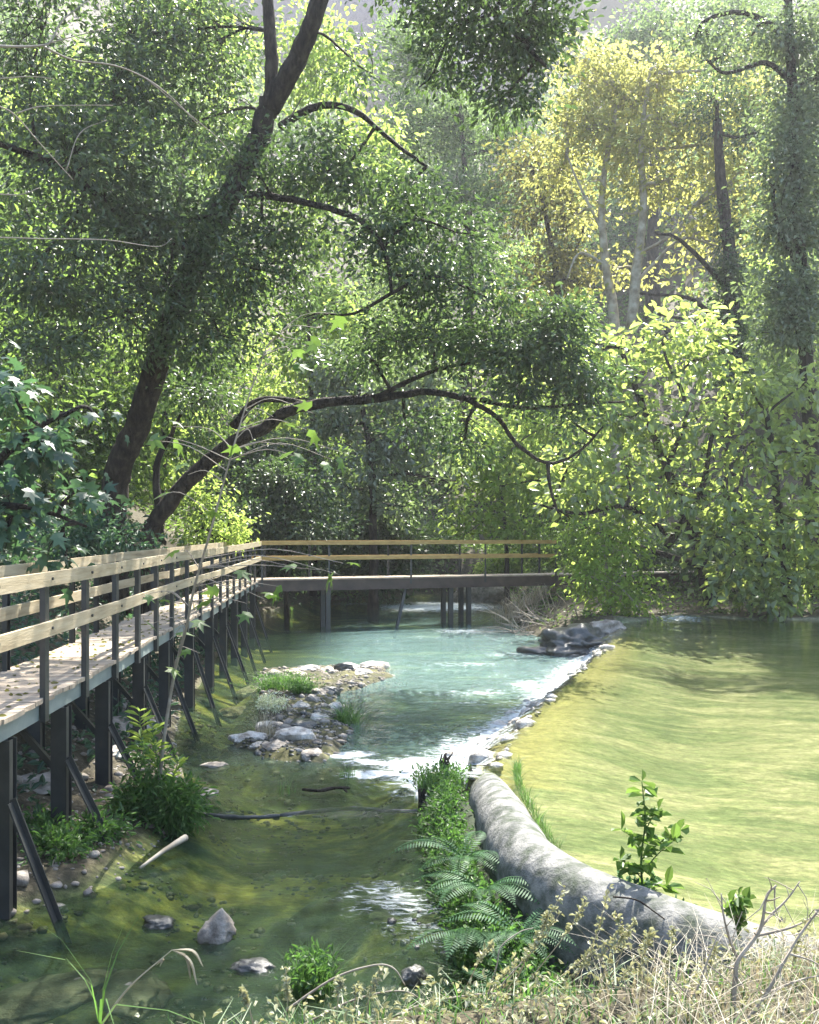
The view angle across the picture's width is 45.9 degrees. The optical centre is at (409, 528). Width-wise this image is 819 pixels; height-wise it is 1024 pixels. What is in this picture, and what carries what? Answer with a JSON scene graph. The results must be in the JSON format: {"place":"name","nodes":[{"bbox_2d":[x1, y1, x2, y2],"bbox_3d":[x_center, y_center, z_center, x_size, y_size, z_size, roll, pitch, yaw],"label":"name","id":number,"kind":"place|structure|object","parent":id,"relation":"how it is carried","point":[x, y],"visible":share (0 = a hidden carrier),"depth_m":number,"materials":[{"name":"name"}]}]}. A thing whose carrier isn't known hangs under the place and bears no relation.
{"place":"outdoors","nodes":[
{"label":"outdoors","id":0,"kind":"place"},
{"bbox_2d":[4,598,590,976],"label":"river water","id":1,"kind":"structure","parent":0,"point":[403,763],"depth_m":19.81,"materials":[{"name":"liquid"}]},
{"bbox_2d":[0,967,116,1023],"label":"rock","id":2,"kind":"object","parent":1,"relation":"in","point":[43,999],"visible":0.94,"depth_m":6.09,"materials":[{"name":"stone"}]},
{"bbox_2d":[95,968,172,1022],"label":"rock","id":3,"kind":"object","parent":1,"relation":"in","point":[150,989],"visible":0.88,"depth_m":6.13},
{"bbox_2d":[141,914,174,933],"bbox_3d":[-1.862,2.919,7.154,0.297,0.106,0.219,0,0,31],"label":"rock","id":4,"kind":"object","parent":1,"relation":"in","point":[156,923],"visible":1,"depth_m":7.09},
{"bbox_2d":[139,834,187,868],"bbox_3d":[-2.164,2.831,8.490,0.059,0.120,0.626,0,0,26],"label":"stick","id":5,"kind":"object","parent":1,"relation":"in","point":[178,841],"visible":1,"depth_m":8.52,"materials":[{"name":"beige wood"}]},
{"bbox_2d":[200,761,229,771],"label":"rock","id":6,"kind":"object","parent":1,"relation":"in","point":[216,766],"visible":0.99,"depth_m":11.58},
{"bbox_2d":[197,908,235,951],"bbox_3d":[-1.375,2.854,6.906,0.278,0.288,0.243,0,0,-11],"label":"rock","id":7,"kind":"object","parent":1,"relation":"in","point":[216,932],"visible":1,"depth_m":6.84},
{"bbox_2d":[228,957,276,977],"bbox_3d":[-1.044,2.929,6.447,0.302,0.096,0.206,0,0,19],"label":"rock","id":8,"kind":"object","parent":1,"relation":"in","point":[256,967],"visible":1,"depth_m":6.41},
{"bbox_2d":[204,806,416,819],"bbox_3d":[-0.922,2.904,9.898,2.440,0.056,0.233,0,0,-7],"label":"sunken log","id":9,"kind":"object","parent":1,"relation":"in","point":[303,812],"visible":0.87,"depth_m":9.90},
{"bbox_2d":[274,931,359,1003],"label":"grass tuft","id":10,"kind":"object","parent":1,"relation":"on","point":[308,973],"visible":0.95,"depth_m":6.08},
{"bbox_2d":[401,964,427,990],"bbox_3d":[0.026,2.901,6.244,0.154,0.148,0.189,0,0,34],"label":"rock","id":11,"kind":"object","parent":1,"relation":"in","point":[412,975],"visible":0.9,"depth_m":6.20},
{"bbox_2d":[509,646,586,661],"bbox_3d":[3.170,2.891,22.275,1.946,0.381,1.189,0,0,37],"label":"drifted log","id":12,"kind":"object","parent":1,"relation":"in","point":[537,650],"visible":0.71,"depth_m":22.02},
{"bbox_2d":[248,0,551,98],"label":"cliff","id":13,"kind":"structure","parent":0,"point":[360,15],"depth_m":178.20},
{"bbox_2d":[0,0,818,1023],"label":"ground","id":14,"kind":"structure","parent":0,"point":[738,786],"depth_m":10.60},
{"bbox_2d":[22,771,50,794],"bbox_3d":[-3.615,2.507,9.393,0.603,0.246,0.420,0,0,-31],"label":"bank stone","id":15,"kind":"object","parent":14,"relation":"on","point":[41,790],"visible":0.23,"depth_m":9.28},
{"bbox_2d":[0,339,132,606],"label":"fig bough","id":16,"kind":"object","parent":14,"relation":"on","point":[39,448],"visible":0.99,"depth_m":10.28,"materials":[{"name":"green plant"}]},
{"bbox_2d":[17,795,142,868],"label":"shore weeds","id":17,"kind":"object","parent":14,"relation":"on","point":[54,838],"visible":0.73,"depth_m":8.35,"materials":[{"name":"green plant"}]},
{"bbox_2d":[0,501,183,613],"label":"branching shrub","id":18,"kind":"object","parent":14,"relation":"on","point":[102,536],"visible":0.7,"depth_m":19.18,"materials":[{"name":"green plant"}]},
{"bbox_2d":[0,659,209,939],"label":"shore gravel","id":19,"kind":"structure","parent":14,"relation":"on","point":[22,877],"depth_m":8.63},
{"bbox_2d":[0,173,218,543],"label":"bank wood","id":20,"kind":"object","parent":14,"relation":"on","point":[43,402],"visible":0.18,"depth_m":24.78,"materials":[{"name":"green plant"}]},
{"bbox_2d":[20,910,202,1023],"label":"grass plume","id":21,"kind":"object","parent":14,"relation":"on","point":[161,960],"depth_m":3.90,"materials":[{"name":"plant"}]},
{"bbox_2d":[0,0,232,246],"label":"bare branch","id":22,"kind":"object","parent":14,"relation":"on","point":[68,58],"visible":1,"depth_m":4.80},
{"bbox_2d":[0,541,272,949],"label":"boardwalk","id":23,"kind":"structure","parent":14,"relation":"on","point":[32,710],"depth_m":10.05,"materials":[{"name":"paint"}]},
{"bbox_2d":[0,581,248,716],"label":"leaf litter","id":24,"kind":"object","parent":23,"relation":"on","point":[18,694],"visible":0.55,"depth_m":11.37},
{"bbox_2d":[0,493,272,841],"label":"bank cover","id":25,"kind":"object","parent":14,"relation":"on","point":[42,763],"visible":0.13,"depth_m":14.91,"materials":[{"name":"teal plant"}]},
{"bbox_2d":[0,121,299,526],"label":"dark tree","id":26,"kind":"object","parent":14,"relation":"on","point":[98,446],"visible":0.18,"depth_m":27.76,"materials":[{"name":"green plant"}]},
{"bbox_2d":[94,735,220,842],"bbox_3d":[-2.457,2.522,9.425,1.261,1.100,1.006,0,0,0],"label":"streamside bush","id":27,"kind":"object","parent":14,"relation":"on","point":[173,809],"visible":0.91,"depth_m":9.26,"materials":[{"name":"green plant"}]},
{"bbox_2d":[125,705,154,789],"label":"willow shoot","id":28,"kind":"object","parent":27,"relation":"on","point":[141,730],"visible":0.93,"depth_m":9.28,"materials":[{"name":"green plant"}]},
{"bbox_2d":[142,722,171,796],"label":"willow shoot","id":29,"kind":"object","parent":27,"relation":"on","point":[156,731],"visible":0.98,"depth_m":9.20,"materials":[{"name":"green plant"}]},
{"bbox_2d":[0,0,428,543],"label":"sunlit bank tree","id":30,"kind":"object","parent":14,"relation":"on","point":[317,57],"visible":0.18,"depth_m":40.40,"materials":[{"name":"green plant"}]},
{"bbox_2d":[162,478,270,583],"bbox_3d":[-5.191,0.742,26.062,2.974,4.293,2.632,0,0,0],"label":"lime shrub","id":31,"kind":"object","parent":14,"relation":"on","point":[221,527],"visible":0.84,"depth_m":25.87,"materials":[{"name":"green plant"}]},
{"bbox_2d":[0,695,476,1023],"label":"bed pebbles","id":32,"kind":"object","parent":14,"relation":"on","point":[222,988],"visible":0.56,"depth_m":8.91,"materials":[{"name":"stone"}]},
{"bbox_2d":[228,731,266,743],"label":"spit stone","id":33,"kind":"object","parent":14,"relation":"on","point":[235,738],"visible":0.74,"depth_m":12.79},
{"bbox_2d":[143,313,359,791],"bbox_3d":[-1.661,0.422,8.297,2.495,4.316,1.153,0,0,30],"label":"sapling","id":34,"kind":"object","parent":14,"relation":"on","point":[314,343],"visible":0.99,"depth_m":8.11,"materials":[{"name":"green plant"}]},
{"bbox_2d":[174,394,347,610],"bbox_3d":[-5.002,-0.868,32.930,6.661,7.473,4.858,0,0,0],"label":"shade bush","id":35,"kind":"object","parent":14,"relation":"on","point":[273,572],"visible":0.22,"depth_m":32.78,"materials":[{"name":"green plant"}]},
{"bbox_2d":[242,703,288,736],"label":"dry weed","id":36,"kind":"object","parent":14,"relation":"on","point":[267,729],"visible":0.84,"depth_m":13.00,"materials":[{"name":"plant"}]},
{"bbox_2d":[175,450,372,630],"bbox_3d":[-4.072,0.418,30.516,5.826,6.000,5.283,0,0,0],"label":"tree","id":37,"kind":"object","parent":14,"relation":"on","point":[285,478],"visible":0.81,"depth_m":30.32,"materials":[{"name":"green plant"}]},
{"bbox_2d":[230,668,326,692],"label":"grass tuft","id":38,"kind":"object","parent":14,"relation":"on","point":[269,682],"visible":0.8,"depth_m":16.90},
{"bbox_2d":[273,726,315,740],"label":"spit stone","id":39,"kind":"object","parent":14,"relation":"on","point":[295,733],"visible":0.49,"depth_m":12.71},
{"bbox_2d":[232,268,370,596],"bbox_3d":[-4.230,-3.766,37.923,6.089,13.055,4.639,0,0,-22],"label":"bright lime tree","id":40,"kind":"object","parent":14,"relation":"on","point":[293,375],"visible":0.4,"depth_m":37.83,"materials":[{"name":"green plant"}]},
{"bbox_2d":[277,678,325,693],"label":"grass tuft","id":41,"kind":"object","parent":14,"relation":"on","point":[297,688],"visible":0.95,"depth_m":16.21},
{"bbox_2d":[0,0,606,614],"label":"leaning tree","id":42,"kind":"object","parent":14,"relation":"on","point":[202,244],"visible":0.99,"depth_m":18.55,"materials":[{"name":"green plant"}]},
{"bbox_2d":[288,718,321,727],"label":"spit stone","id":43,"kind":"object","parent":14,"relation":"on","point":[306,723],"visible":0.35,"depth_m":13.47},
{"bbox_2d":[233,664,399,780],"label":"spit gravel","id":44,"kind":"structure","parent":14,"relation":"on","point":[287,721],"depth_m":14.74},
{"bbox_2d":[255,690,290,717],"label":"white flowered plant","id":45,"kind":"object","parent":44,"relation":"on","point":[266,701],"visible":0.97,"depth_m":14.55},
{"bbox_2d":[256,420,404,576],"bbox_3d":[-3.332,-1.047,39.622,6.302,6.959,5.183,0,0,0],"label":"shade bush","id":46,"kind":"object","parent":14,"relation":"on","point":[337,454],"visible":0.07,"depth_m":38.60,"materials":[{"name":"green plant"}]},
{"bbox_2d":[287,964,404,1010],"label":"dry reed","id":47,"kind":"object","parent":14,"relation":"on","point":[320,986],"visible":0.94,"depth_m":3.90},
{"bbox_2d":[291,688,419,738],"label":"sedge tuft","id":48,"kind":"object","parent":14,"relation":"on","point":[343,717],"visible":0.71,"depth_m":14.20,"materials":[{"name":"green plant"}]},
{"bbox_2d":[365,965,388,1020],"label":"seed stalk","id":49,"kind":"object","parent":14,"relation":"on","point":[374,981],"visible":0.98,"depth_m":3.80,"materials":[{"name":"plant"}]},
{"bbox_2d":[310,448,449,614],"bbox_3d":[-1.203,0.206,36.836,6.003,6.455,3.896,0,0,0],"label":"shade bush","id":50,"kind":"object","parent":14,"relation":"on","point":[397,567],"visible":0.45,"depth_m":36.27,"materials":[{"name":"green plant"}]},
{"bbox_2d":[286,333,480,620],"bbox_3d":[-1.058,-1.919,34.418,7.104,10.625,5.288,0,0,0],"label":"white glinting tree","id":51,"kind":"object","parent":14,"relation":"on","point":[378,452],"visible":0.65,"depth_m":33.96,"materials":[{"name":"green plant"}]},
{"bbox_2d":[133,278,643,613],"bbox_3d":[-1.046,-1.241,19.902,11.373,7.167,3.574,0,0,19],"label":"arching tree","id":52,"kind":"object","parent":14,"relation":"on","point":[542,348],"visible":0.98,"depth_m":19.07,"materials":[{"name":"green plant"}]},
{"bbox_2d":[0,0,818,441],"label":"hillside wood","id":53,"kind":"object","parent":14,"relation":"on","point":[590,168],"visible":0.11,"depth_m":83.06,"materials":[{"name":"green plant"}]},
{"bbox_2d":[0,183,818,534],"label":"valley wood","id":54,"kind":"object","parent":14,"relation":"on","point":[784,367],"visible":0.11,"depth_m":53.08,"materials":[{"name":"green plant"}]},
{"bbox_2d":[1,0,818,541],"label":"slope cover","id":55,"kind":"object","parent":14,"relation":"on","point":[661,228],"visible":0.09,"depth_m":76.48,"materials":[{"name":"green plant"}]},
{"bbox_2d":[402,520,467,562],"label":"undergrowth bush","id":56,"kind":"object","parent":14,"relation":"on","point":[448,548],"visible":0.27,"depth_m":41.30,"materials":[{"name":"green plant"}]},
{"bbox_2d":[399,758,473,795],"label":"grass tuft","id":57,"kind":"object","parent":14,"relation":"on","point":[425,780],"visible":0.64,"depth_m":10.06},
{"bbox_2d":[90,430,793,596],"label":"bank cover","id":58,"kind":"object","parent":14,"relation":"on","point":[169,522],"visible":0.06,"depth_m":46.74,"materials":[{"name":"green plant"}]},
{"bbox_2d":[348,1,556,449],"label":"pale feathery tree","id":59,"kind":"object","parent":14,"relation":"on","point":[465,140],"visible":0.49,"depth_m":56.04,"materials":[{"name":"green plant"}]},
{"bbox_2d":[103,917,818,1023],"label":"herbs","id":60,"kind":"object","parent":14,"relation":"on","point":[432,1001],"visible":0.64,"depth_m":3.73,"materials":[{"name":"plant"}]},
{"bbox_2d":[243,540,698,642],"bbox_3d":[2.562,1.954,29.399,15.042,3.224,1.157,0,0,-19],"label":"footbridge","id":61,"kind":"object","parent":14,"relation":"on","point":[460,581],"visible":0.69,"depth_m":28.32,"materials":[{"name":"paint"}]},
{"bbox_2d":[453,587,503,611],"bbox_3d":[2.703,2.654,37.998,2.140,1.482,1.411,0,0,-6],"label":"rock","id":62,"kind":"object","parent":14,"relation":"on","point":[484,594],"visible":0.38,"depth_m":37.47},
{"bbox_2d":[168,934,818,1023],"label":"bank grass","id":63,"kind":"structure","parent":14,"relation":"on","point":[459,1002],"depth_m":3.76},
{"bbox_2d":[280,966,292,1023],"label":"seed stalk","id":64,"kind":"object","parent":63,"relation":"on","point":[287,980],"visible":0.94,"depth_m":3.80,"materials":[{"name":"plant"}]},
{"bbox_2d":[446,802,544,1004],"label":"mossy bank","id":65,"kind":"structure","parent":14,"relation":"on","point":[470,821],"depth_m":7.18,"materials":[{"name":"plant"}]},
{"bbox_2d":[389,831,499,880],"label":"fern","id":66,"kind":"object","parent":65,"relation":"on","point":[480,853],"visible":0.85,"depth_m":7.24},
{"bbox_2d":[419,870,538,907],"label":"fern","id":67,"kind":"object","parent":65,"relation":"on","point":[495,886],"visible":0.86,"depth_m":6.57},
{"bbox_2d":[400,771,595,1007],"bbox_3d":[0.433,2.686,7.546,1.257,0.679,4.986,0,0,-4],"label":"weir greenery","id":68,"kind":"object","parent":14,"relation":"on","point":[440,813],"visible":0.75,"depth_m":6.83,"materials":[{"name":"green plant"}]},
{"bbox_2d":[406,917,531,966],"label":"fern","id":69,"kind":"object","parent":68,"relation":"on","point":[475,932],"visible":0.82,"depth_m":6.09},
{"bbox_2d":[440,901,578,961],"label":"fern","id":70,"kind":"object","parent":68,"relation":"on","point":[537,922],"visible":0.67,"depth_m":6.11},
{"bbox_2d":[458,961,566,1007],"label":"fern","id":71,"kind":"object","parent":68,"relation":"on","point":[511,998],"visible":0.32,"depth_m":5.73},
{"bbox_2d":[468,538,548,573],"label":"undergrowth bush","id":72,"kind":"object","parent":14,"relation":"on","point":[499,567],"visible":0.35,"depth_m":38.72,"materials":[{"name":"green plant"}]},
{"bbox_2d":[413,642,614,779],"bbox_3d":[2.278,2.672,16.006,1.318,0.618,12.598,0,0,18],"label":"lip rubble","id":73,"kind":"object","parent":14,"relation":"on","point":[477,756],"visible":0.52,"depth_m":12.08,"materials":[{"name":"stone"}]},
{"bbox_2d":[434,389,594,603],"bbox_3d":[4.159,-1.269,36.296,6.601,8.370,4.768,0,0,0],"label":"light green bush","id":74,"kind":"object","parent":14,"relation":"on","point":[506,485],"visible":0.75,"depth_m":35.67,"materials":[{"name":"green plant"}]},
{"bbox_2d":[478,564,573,624],"bbox_3d":[4.138,2.078,30.989,5.371,2.119,4.548,0,0,0],"label":"reed debris","id":75,"kind":"object","parent":14,"relation":"on","point":[544,589],"visible":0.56,"depth_m":30.71,"materials":[{"name":"plant"}]},
{"bbox_2d":[497,909,564,1006],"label":"seed stalk","id":76,"kind":"object","parent":14,"relation":"on","point":[541,935],"visible":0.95,"depth_m":3.86,"materials":[{"name":"plant"}]},
{"bbox_2d":[474,583,592,636],"bbox_3d":[4.284,2.320,27.168,4.212,1.696,4.698,0,0,28],"label":"dead brush","id":77,"kind":"object","parent":14,"relation":"on","point":[521,627],"visible":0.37,"depth_m":26.44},
{"bbox_2d":[506,881,568,999],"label":"seed stalk","id":78,"kind":"object","parent":14,"relation":"on","point":[555,907],"visible":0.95,"depth_m":3.86,"materials":[{"name":"plant"}]},
{"bbox_2d":[517,896,588,995],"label":"seed stalk","id":79,"kind":"object","parent":14,"relation":"on","point":[569,928],"visible":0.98,"depth_m":3.86,"materials":[{"name":"plant"}]},
{"bbox_2d":[480,118,629,513],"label":"brown leaved tree","id":80,"kind":"object","parent":14,"relation":"on","point":[560,267],"visible":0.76,"depth_m":49.55,"materials":[{"name":"green plant"}]},
{"bbox_2d":[503,506,620,572],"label":"undergrowth bush","id":81,"kind":"object","parent":14,"relation":"on","point":[548,533],"visible":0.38,"depth_m":35.74,"materials":[{"name":"green plant"}]},
{"bbox_2d":[538,623,606,663],"bbox_3d":[4.033,2.744,22.863,2.065,1.120,2.793,0,0,1],"label":"rock","id":82,"kind":"object","parent":14,"relation":"on","point":[575,638],"visible":0.65,"depth_m":22.02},
{"bbox_2d":[538,938,617,999],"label":"seed stalk","id":83,"kind":"object","parent":14,"relation":"on","point":[599,955],"visible":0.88,"depth_m":3.85,"materials":[{"name":"plant"}]},
{"bbox_2d":[539,930,623,994],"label":"seed stalk","id":84,"kind":"object","parent":14,"relation":"on","point":[602,946],"visible":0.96,"depth_m":3.86,"materials":[{"name":"plant"}]},
{"bbox_2d":[559,884,613,997],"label":"seed stalk","id":85,"kind":"object","parent":14,"relation":"on","point":[605,905],"visible":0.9,"depth_m":3.85,"materials":[{"name":"plant"}]},
{"bbox_2d":[589,619,626,634],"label":"rock","id":86,"kind":"object","parent":14,"relation":"on","point":[606,626],"visible":0.5,"depth_m":23.16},
{"bbox_2d":[542,500,682,627],"bbox_3d":[5.413,1.130,25.696,3.536,3.873,3.511,0,0,-36],"label":"hanging bush","id":87,"kind":"object","parent":14,"relation":"on","point":[590,575],"visible":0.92,"depth_m":25.49,"materials":[{"name":"green plant"}]},
{"bbox_2d":[594,917,637,994],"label":"seed stalk","id":88,"kind":"object","parent":14,"relation":"on","point":[628,934],"visible":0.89,"depth_m":3.85,"materials":[{"name":"plant"}]},
{"bbox_2d":[603,930,659,994],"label":"seed stalk","id":89,"kind":"object","parent":14,"relation":"on","point":[620,978],"visible":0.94,"depth_m":3.85,"materials":[{"name":"plant"}]},
{"bbox_2d":[631,927,654,993],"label":"seed stalk","id":90,"kind":"object","parent":14,"relation":"on","point":[650,933],"visible":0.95,"depth_m":3.85,"materials":[{"name":"plant"}]},
{"bbox_2d":[468,771,818,987],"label":"weir wall","id":91,"kind":"structure","parent":14,"relation":"on","point":[518,842],"depth_m":6.05,"materials":[{"name":"grey concrete"}]},
{"bbox_2d":[505,753,570,848],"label":"waterline grass","id":92,"kind":"structure","parent":91,"relation":"attached to","point":[517,769],"depth_m":8.58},
{"bbox_2d":[611,770,689,893],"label":"shrub","id":93,"kind":"object","parent":91,"relation":"on","point":[651,837],"visible":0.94,"depth_m":6.18,"materials":[{"name":"green plant"}]},
{"bbox_2d":[503,9,784,536],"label":"yellow tree","id":94,"kind":"object","parent":14,"relation":"on","point":[621,89],"visible":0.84,"depth_m":43.08,"materials":[{"name":"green plant"}]},
{"bbox_2d":[517,295,785,604],"bbox_3d":[6.582,-2.020,26.709,7.011,8.749,4.735,0,0,0],"label":"fig tree","id":95,"kind":"object","parent":14,"relation":"on","point":[679,501],"visible":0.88,"depth_m":26.49,"materials":[{"name":"green plant"}]},
{"bbox_2d":[488,493,818,628],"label":"bank cover","id":96,"kind":"object","parent":14,"relation":"on","point":[675,586],"visible":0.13,"depth_m":28.10,"materials":[{"name":"green plant"}]},
{"bbox_2d":[593,519,733,585],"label":"undergrowth bush","id":97,"kind":"object","parent":14,"relation":"on","point":[658,560],"visible":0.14,"depth_m":33.65,"materials":[{"name":"green plant"}]},
{"bbox_2d":[655,925,680,990],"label":"seed stalk","id":98,"kind":"object","parent":14,"relation":"on","point":[671,933],"visible":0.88,"depth_m":3.84,"materials":[{"name":"plant"}]},
{"bbox_2d":[539,890,818,1023],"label":"dry grass","id":99,"kind":"structure","parent":14,"relation":"on","point":[725,1020],"depth_m":3.79,"materials":[{"name":"plant"}]},
{"bbox_2d":[573,0,801,319],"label":"pale crowned tree","id":100,"kind":"object","parent":14,"relation":"on","point":[644,37],"visible":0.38,"depth_m":74.60,"materials":[{"name":"green plant"}]},
{"bbox_2d":[639,46,771,526],"bbox_3d":[12.719,-8.782,39.566,4.341,20.845,5.516,0,0,43],"label":"ivy clad tree","id":101,"kind":"object","parent":14,"relation":"on","point":[730,260],"visible":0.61,"depth_m":39.72,"materials":[{"name":"green plant"}]},
{"bbox_2d":[656,933,757,1021],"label":"bare shrub","id":102,"kind":"object","parent":14,"relation":"on","point":[701,977],"visible":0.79,"depth_m":3.70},
{"bbox_2d":[650,0,818,596],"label":"glossy leaved tree","id":103,"kind":"object","parent":14,"relation":"on","point":[792,306],"visible":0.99,"depth_m":29.28,"materials":[{"name":"green plant"}]},
{"bbox_2d":[662,497,814,598],"bbox_3d":[10.507,0.871,30.064,5.666,3.909,3.644,0,0,0],"label":"undergrowth bush","id":104,"kind":"object","parent":14,"relation":"on","point":[684,571],"visible":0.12,"depth_m":29.76,"materials":[{"name":"green plant"}]},
{"bbox_2d":[659,351,818,624],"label":"fig tree","id":105,"kind":"object","parent":14,"relation":"on","point":[785,592],"visible":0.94,"depth_m":26.00,"materials":[{"name":"green plant"}]},
{"bbox_2d":[723,887,756,936],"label":"plant","id":106,"kind":"object","parent":14,"relation":"on","point":[738,904],"visible":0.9,"depth_m":4.98,"materials":[{"name":"green plant"}]},
{"bbox_2d":[695,877,818,1023],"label":"bare shrub","id":107,"kind":"object","parent":14,"relation":"on","point":[758,933],"visible":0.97,"depth_m":3.70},
{"bbox_2d":[745,909,818,1022],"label":"bare shrub","id":108,"kind":"object","parent":14,"relation":"on","point":[773,981],"visible":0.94,"depth_m":3.60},
{"bbox_2d":[787,918,811,991],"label":"seed stalk","id":109,"kind":"object","parent":14,"relation":"on","point":[798,945],"visible":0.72,"depth_m":3.87,"materials":[{"name":"plant"}]},
{"bbox_2d":[414,614,818,802],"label":"pool water","id":110,"kind":"structure","parent":0,"point":[475,768],"depth_m":19.18,"materials":[{"name":"liquid"}]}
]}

